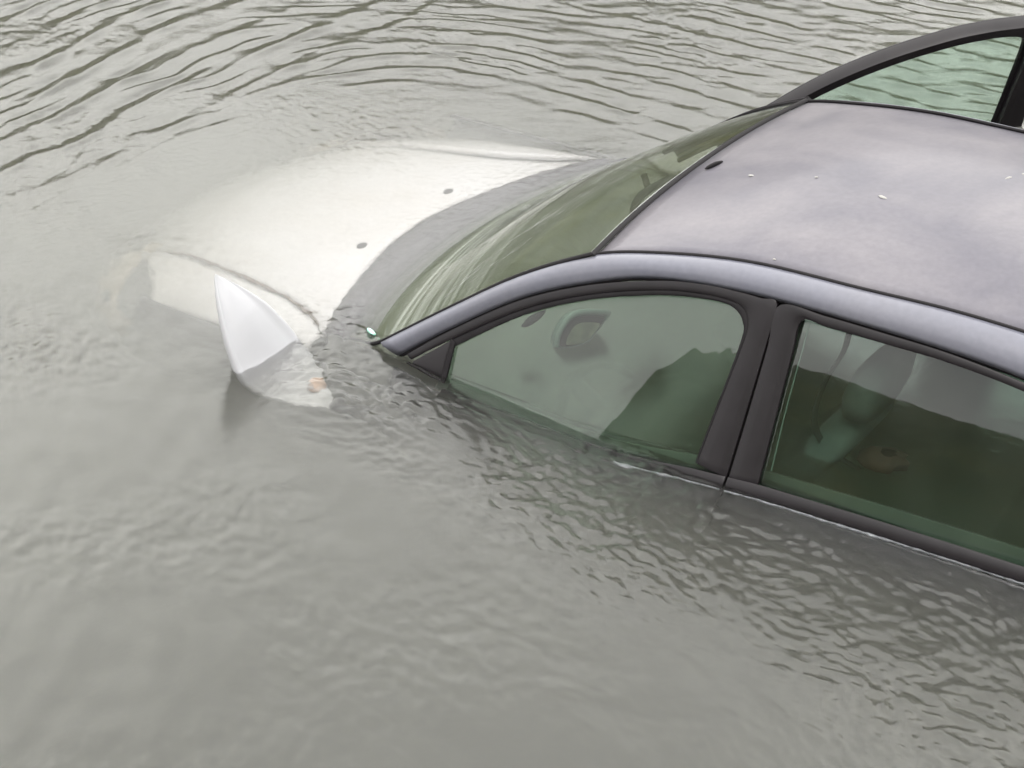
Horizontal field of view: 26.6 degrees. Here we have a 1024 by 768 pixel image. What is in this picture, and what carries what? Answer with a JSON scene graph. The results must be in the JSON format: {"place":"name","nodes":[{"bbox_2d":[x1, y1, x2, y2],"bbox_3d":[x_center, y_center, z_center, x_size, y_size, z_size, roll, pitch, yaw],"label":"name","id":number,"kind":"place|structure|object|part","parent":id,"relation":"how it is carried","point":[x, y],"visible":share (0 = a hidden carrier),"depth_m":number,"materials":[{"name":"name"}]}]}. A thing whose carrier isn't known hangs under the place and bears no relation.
{"place":"outdoors","nodes":[
{"label":"outdoors","id":0,"kind":"place"},
{"bbox_2d":[0,0,1023,767],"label":"water","id":1,"kind":"structure","parent":0,"point":[330,536],"depth_m":5.51,"materials":[{"name":"grey liquid"}]},
{"bbox_2d":[214,15,1023,580],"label":"flooded car","id":2,"kind":"object","parent":1,"relation":"in","point":[894,229],"visible":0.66,"depth_m":5.46,"materials":[{"name":"silver metal"}]},
{"bbox_3d":[0.149,0.174,5.695,1.022,1.122,0.245,19,35,27],"label":"front door","id":3,"kind":"part","parent":2,"relation":"part of","materials":[{"name":"paint"}]},
{"bbox_3d":[1.158,-0.676,6.943,0.931,1.199,0.686,19,35,27],"label":"front door","id":4,"kind":"part","parent":2,"relation":"part of","materials":[{"name":"paint"}]},
{"bbox_3d":[1.007,0.472,5.231,1.150,1.122,0.255,19,35,27],"label":"rear door","id":5,"kind":"part","parent":2,"relation":"part of","materials":[{"name":"paint"}]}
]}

